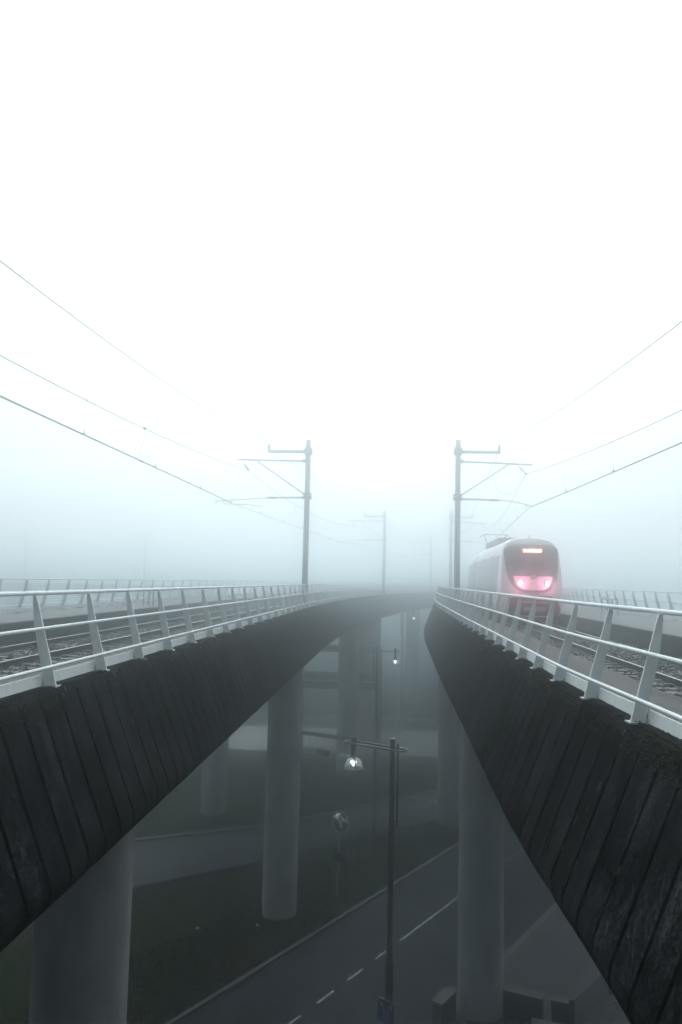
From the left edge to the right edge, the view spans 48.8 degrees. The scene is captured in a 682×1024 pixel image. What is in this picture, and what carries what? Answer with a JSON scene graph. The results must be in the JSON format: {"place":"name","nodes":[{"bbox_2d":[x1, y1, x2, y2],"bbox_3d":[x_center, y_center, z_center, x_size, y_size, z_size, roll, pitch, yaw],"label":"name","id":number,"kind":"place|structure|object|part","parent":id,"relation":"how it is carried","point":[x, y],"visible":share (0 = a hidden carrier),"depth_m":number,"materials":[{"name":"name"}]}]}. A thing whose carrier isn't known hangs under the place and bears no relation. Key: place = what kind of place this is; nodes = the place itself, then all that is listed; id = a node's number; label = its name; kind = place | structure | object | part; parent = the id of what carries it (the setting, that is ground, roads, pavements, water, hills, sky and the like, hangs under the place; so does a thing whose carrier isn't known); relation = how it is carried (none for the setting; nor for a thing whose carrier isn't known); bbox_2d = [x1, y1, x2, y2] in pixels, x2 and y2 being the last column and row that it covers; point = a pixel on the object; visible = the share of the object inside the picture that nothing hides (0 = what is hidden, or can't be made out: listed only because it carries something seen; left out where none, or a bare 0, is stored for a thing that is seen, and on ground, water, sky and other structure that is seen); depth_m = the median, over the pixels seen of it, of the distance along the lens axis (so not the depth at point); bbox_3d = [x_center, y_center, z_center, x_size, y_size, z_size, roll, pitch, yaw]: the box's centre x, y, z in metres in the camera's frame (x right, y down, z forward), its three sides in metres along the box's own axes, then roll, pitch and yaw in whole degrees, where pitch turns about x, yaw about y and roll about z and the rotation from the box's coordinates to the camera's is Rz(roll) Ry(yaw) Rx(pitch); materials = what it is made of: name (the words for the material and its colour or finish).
{"place":"outdoors","nodes":[
{"label":"outdoors","id":0,"kind":"place"},
{"bbox_2d":[0,823,458,1023],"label":"grass verge","id":1,"kind":"object","parent":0,"point":[232,893],"depth_m":33.98,"materials":[{"name":"green plant"}]},
{"bbox_2d":[0,755,458,1023],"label":"grass tufts","id":2,"kind":"object","parent":1,"relation":"on","point":[298,877],"visible":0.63,"depth_m":39.71,"materials":[{"name":"plant"}]},
{"bbox_2d":[331,811,348,895],"bbox_3d":[-0.072,17.094,37.292,1.083,4.322,0.287,-3,-7,40],"label":"traffic mirror","id":3,"kind":"object","parent":1,"relation":"on","point":[340,822],"visible":0.99,"depth_m":37.32,"materials":[{"name":"metal"}]},
{"bbox_2d":[133,789,436,886],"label":"slip road","id":4,"kind":"structure","parent":0,"point":[158,860],"depth_m":44.50,"materials":[{"name":"grey asphalt"}]},
{"bbox_2d":[369,645,400,833],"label":"street lamp","id":5,"kind":"object","parent":4,"relation":"on","point":[374,799],"visible":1,"depth_m":47.44,"materials":[{"name":"grey metal"}]},
{"bbox_2d":[229,726,437,757],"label":"cross road","id":6,"kind":"structure","parent":0,"point":[419,743],"depth_m":73.46,"materials":[{"name":"grey asphalt"}]},
{"bbox_2d":[400,608,416,733],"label":"street lamp","id":7,"kind":"object","parent":6,"relation":"on","point":[401,698],"visible":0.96,"depth_m":78.55,"materials":[{"name":"grey metal"}]},
{"bbox_2d":[0,598,681,979],"bbox_3d":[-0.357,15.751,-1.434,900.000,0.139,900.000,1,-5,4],"label":"grass ground","id":8,"kind":"structure","parent":0,"point":[320,702],"depth_m":60.62,"materials":[{"name":"green plant"}]},
{"bbox_2d":[1,582,228,613],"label":"viaduct","id":9,"kind":"object","parent":8,"relation":"on","point":[12,586],"visible":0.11,"depth_m":118.64,"materials":[{"name":"concrete"}]},
{"bbox_2d":[0,531,27,582],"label":"catenary mast","id":10,"kind":"object","parent":9,"relation":"on","point":[25,547],"visible":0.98,"depth_m":121.86,"materials":[{"name":"metal"}]},
{"bbox_2d":[123,533,146,584],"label":"catenary mast","id":11,"kind":"object","parent":9,"relation":"on","point":[144,549],"visible":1,"depth_m":120.38,"materials":[{"name":"metal"}]},
{"bbox_2d":[0,589,437,1023],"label":"viaduct","id":12,"kind":"object","parent":8,"relation":"on","point":[92,777],"visible":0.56,"depth_m":12.07,"materials":[{"name":"concrete"}]},
{"bbox_2d":[0,609,273,676],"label":"ballast stones","id":13,"kind":"object","parent":12,"relation":"on","point":[34,650],"visible":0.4,"depth_m":20.63,"materials":[{"name":"grey gravel"}]},
{"bbox_2d":[143,591,153,605],"bbox_3d":[-8.077,3.604,31.951,0.704,0.741,0.043,1,-5,4],"label":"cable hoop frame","id":14,"kind":"object","parent":12,"relation":"on","point":[149,598],"visible":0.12,"depth_m":31.94,"materials":[{"name":"metal"}]},
{"bbox_2d":[0,606,316,727],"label":"moss","id":15,"kind":"object","parent":12,"relation":"on","point":[42,689],"visible":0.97,"depth_m":11.55,"materials":[{"name":"plant"}]},
{"bbox_2d":[0,596,349,676],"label":"railway track","id":16,"kind":"structure","parent":12,"relation":"on","point":[30,660],"depth_m":20.03,"materials":[{"name":"metal"}]},
{"bbox_2d":[0,578,453,613],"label":"railing","id":17,"kind":"object","parent":12,"relation":"on","point":[62,606],"visible":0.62,"depth_m":32.55,"materials":[{"name":"grey metal"}]},
{"bbox_2d":[0,583,467,697],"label":"railing","id":18,"kind":"object","parent":12,"relation":"on","point":[51,677],"visible":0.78,"depth_m":12.07,"materials":[{"name":"grey metal"}]},
{"bbox_2d":[215,439,312,605],"bbox_3d":[-3.784,0.575,36.660,4.832,8.330,0.620,1,-5,4],"label":"catenary mast","id":19,"kind":"object","parent":12,"relation":"on","point":[307,451],"visible":0.94,"depth_m":36.63,"materials":[{"name":"metal"}]},
{"bbox_2d":[0,260,414,535],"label":"feeder wire","id":20,"kind":"object","parent":19,"relation":"attached to","point":[141,365],"visible":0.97,"depth_m":19.70,"materials":[{"name":"black metal"}]},
{"bbox_2d":[0,355,452,561],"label":"overhead wire","id":21,"kind":"object","parent":19,"relation":"hanging from","point":[84,434],"visible":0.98,"depth_m":23.38,"materials":[{"name":"black metal"}]},
{"bbox_2d":[338,510,386,596],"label":"catenary mast","id":22,"kind":"object","parent":12,"relation":"on","point":[384,540],"visible":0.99,"depth_m":72.39,"materials":[{"name":"metal"}]},
{"bbox_2d":[400,534,432,590],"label":"catenary mast","id":23,"kind":"object","parent":12,"relation":"on","point":[430,541],"visible":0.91,"depth_m":107.28,"materials":[{"name":"metal"}]},
{"bbox_2d":[135,801,381,841],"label":"slip road kerb","id":24,"kind":"structure","parent":8,"relation":"on","point":[236,828],"depth_m":46.67,"materials":[{"name":"concrete"}]},
{"bbox_2d":[299,730,373,806],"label":"height limit gantry","id":25,"kind":"object","parent":8,"relation":"on","point":[323,735],"visible":0.48,"depth_m":52.24,"materials":[{"name":"grey metal"}]},
{"bbox_2d":[304,745,329,755],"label":"hanging bar","id":26,"kind":"object","parent":25,"relation":"hanging from","point":[320,751],"visible":1,"depth_m":51.27,"materials":[{"name":"white paint"}]},
{"bbox_2d":[339,753,365,764],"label":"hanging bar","id":27,"kind":"object","parent":25,"relation":"hanging from","point":[342,756],"visible":0.65,"depth_m":49.91,"materials":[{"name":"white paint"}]},
{"bbox_2d":[301,644,381,766],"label":"footbridge","id":28,"kind":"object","parent":8,"relation":"on","point":[320,680],"visible":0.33,"depth_m":64.96,"materials":[{"name":"grey concrete"}]},
{"bbox_2d":[431,986,457,1023],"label":"concrete block","id":29,"kind":"structure","parent":8,"relation":"on","point":[443,1001],"depth_m":26.57,"materials":[{"name":"grey concrete"}]},
{"bbox_2d":[456,902,557,1010],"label":"pavement kerb","id":30,"kind":"structure","parent":8,"relation":"on","point":[509,952],"depth_m":33.75,"materials":[{"name":"concrete"}]},
{"bbox_2d":[424,591,681,1023],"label":"viaduct","id":31,"kind":"object","parent":8,"relation":"on","point":[594,820],"visible":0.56,"depth_m":9.06,"materials":[{"name":"concrete"}]},
{"bbox_2d":[449,511,488,596],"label":"catenary mast","id":32,"kind":"object","parent":31,"relation":"on","point":[451,538],"visible":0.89,"depth_m":71.30,"materials":[{"name":"metal"}]},
{"bbox_2d":[453,439,532,604],"bbox_3d":[7.110,0.714,35.473,3.812,8.330,0.620,1,-5,4],"label":"catenary mast","id":33,"kind":"object","parent":31,"relation":"on","point":[459,451],"visible":0.89,"depth_m":35.63,"materials":[{"name":"metal"}]},
{"bbox_2d":[473,321,681,533],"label":"feeder wire","id":34,"kind":"object","parent":33,"relation":"attached to","point":[588,390],"visible":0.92,"depth_m":21.86,"materials":[{"name":"grey metal"}]},
{"bbox_2d":[486,410,681,540],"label":"overhead wire","id":35,"kind":"object","parent":33,"relation":"hanging from","point":[613,470],"visible":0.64,"depth_m":25.19,"materials":[{"name":"black metal"}]},
{"bbox_2d":[434,585,681,738],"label":"railing","id":36,"kind":"object","parent":31,"relation":"on","point":[446,601],"visible":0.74,"depth_m":9.88,"materials":[{"name":"grey metal"}]},
{"bbox_2d":[439,609,681,788],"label":"moss","id":37,"kind":"object","parent":31,"relation":"on","point":[673,740],"visible":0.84,"depth_m":8.25,"materials":[{"name":"plant"}]},
{"bbox_2d":[471,606,681,696],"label":"railway track","id":38,"kind":"structure","parent":31,"relation":"on","point":[666,680],"depth_m":18.33,"materials":[{"name":"metal"}]},
{"bbox_2d":[468,534,561,621],"bbox_3d":[11.736,4.795,57.983,3.742,4.852,51.973,0,-5,9],"label":"light rail train","id":39,"kind":"object","parent":38,"relation":"on","point":[528,566],"visible":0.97,"depth_m":33.19,"materials":[{"name":"white paint"}]},
{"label":"side window","id":40,"kind":"part","parent":39,"relation":"part of","materials":[{"name":"grey glass"}]},
{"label":"side window","id":41,"kind":"part","parent":39,"relation":"part of","materials":[{"name":"grey glass"}]},
{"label":"side window","id":42,"kind":"part","parent":39,"relation":"part of","materials":[{"name":"grey glass"}]},
{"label":"side window","id":43,"kind":"part","parent":39,"relation":"part of","materials":[{"name":"grey glass"}]},
{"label":"door","id":44,"kind":"part","parent":39,"relation":"part of","materials":[{"name":"grey metal"}]},
{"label":"side window","id":45,"kind":"part","parent":39,"relation":"part of","materials":[{"name":"grey glass"}]},
{"bbox_3d":[7.559,3.482,37.693,0.130,2.500,1.300,1,-5,5],"label":"door","id":46,"kind":"part","parent":39,"relation":"part of","materials":[{"name":"grey metal"}]},
{"bbox_3d":[7.392,2.979,35.789,0.117,1.750,2.300,1,-5,5],"label":"side window","id":47,"kind":"part","parent":39,"relation":"part of","materials":[{"name":"grey glass"}]},
{"bbox_2d":[483,616,681,697],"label":"ballast stones","id":48,"kind":"object","parent":31,"relation":"on","point":[617,651],"visible":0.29,"depth_m":19.90,"materials":[{"name":"grey gravel"}]},
{"bbox_2d":[601,598,617,615],"bbox_3d":[11.450,4.049,31.977,0.704,0.741,0.043,1,-5,5],"label":"cable hoop frame","id":49,"kind":"object","parent":31,"relation":"on","point":[607,608],"visible":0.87,"depth_m":31.98,"materials":[{"name":"metal"}]},
{"bbox_2d":[562,588,681,619],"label":"railing","id":50,"kind":"object","parent":31,"relation":"on","point":[646,606],"visible":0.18,"depth_m":35.28,"materials":[{"name":"grey metal"}]},
{"bbox_2d":[0,0,681,613],"label":"sky","id":51,"kind":"structure","parent":0,"point":[382,235],"materials":[{"name":"white"}]},
{"bbox_2d":[176,817,555,1023],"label":"road","id":52,"kind":"structure","parent":0,"point":[286,989],"depth_m":31.25,"materials":[{"name":"grey asphalt"}]},
{"bbox_2d":[165,814,505,1023],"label":"road kerb","id":53,"kind":"structure","parent":52,"relation":"on","point":[197,1006],"depth_m":32.09,"materials":[{"name":"concrete"}]},
{"bbox_2d":[288,848,522,1023],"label":"road markings","id":54,"kind":"object","parent":52,"relation":"on","point":[328,994],"visible":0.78,"depth_m":33.19,"materials":[{"name":"paint"}]},
{"bbox_2d":[449,906,630,1023],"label":"pavement","id":55,"kind":"structure","parent":0,"point":[549,956],"depth_m":30.33,"materials":[{"name":"grey concrete"}]},
{"bbox_2d":[342,736,407,1023],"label":"street lamp","id":56,"kind":"object","parent":55,"relation":"on","point":[389,959],"visible":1,"depth_m":24.31,"materials":[{"name":"grey metal"}]},
{"bbox_2d":[377,996,394,1023],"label":"road sign","id":57,"kind":"object","parent":56,"relation":"attached to","point":[386,1011],"visible":1,"depth_m":23.70,"materials":[{"name":"blue metal"}]},
{"bbox_2d":[503,983,544,1022],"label":"wall","id":58,"kind":"structure","parent":55,"relation":"on","point":[523,1004],"depth_m":27.00,"materials":[{"name":"concrete"}]},
{"bbox_2d":[531,1018,561,1023],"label":"wall","id":59,"kind":"structure","parent":55,"relation":"on","point":[536,1021],"depth_m":25.37,"materials":[{"name":"concrete"}]},
{"bbox_2d":[551,995,575,1023],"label":"wall","id":60,"kind":"structure","parent":55,"relation":"on","point":[560,1009],"depth_m":26.55,"materials":[{"name":"concrete"}]},
{"bbox_2d":[569,973,612,1023],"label":"bar fence","id":61,"kind":"object","parent":55,"relation":"on","point":[571,1010],"visible":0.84,"depth_m":27.18,"materials":[{"name":"metal"}]}
]}

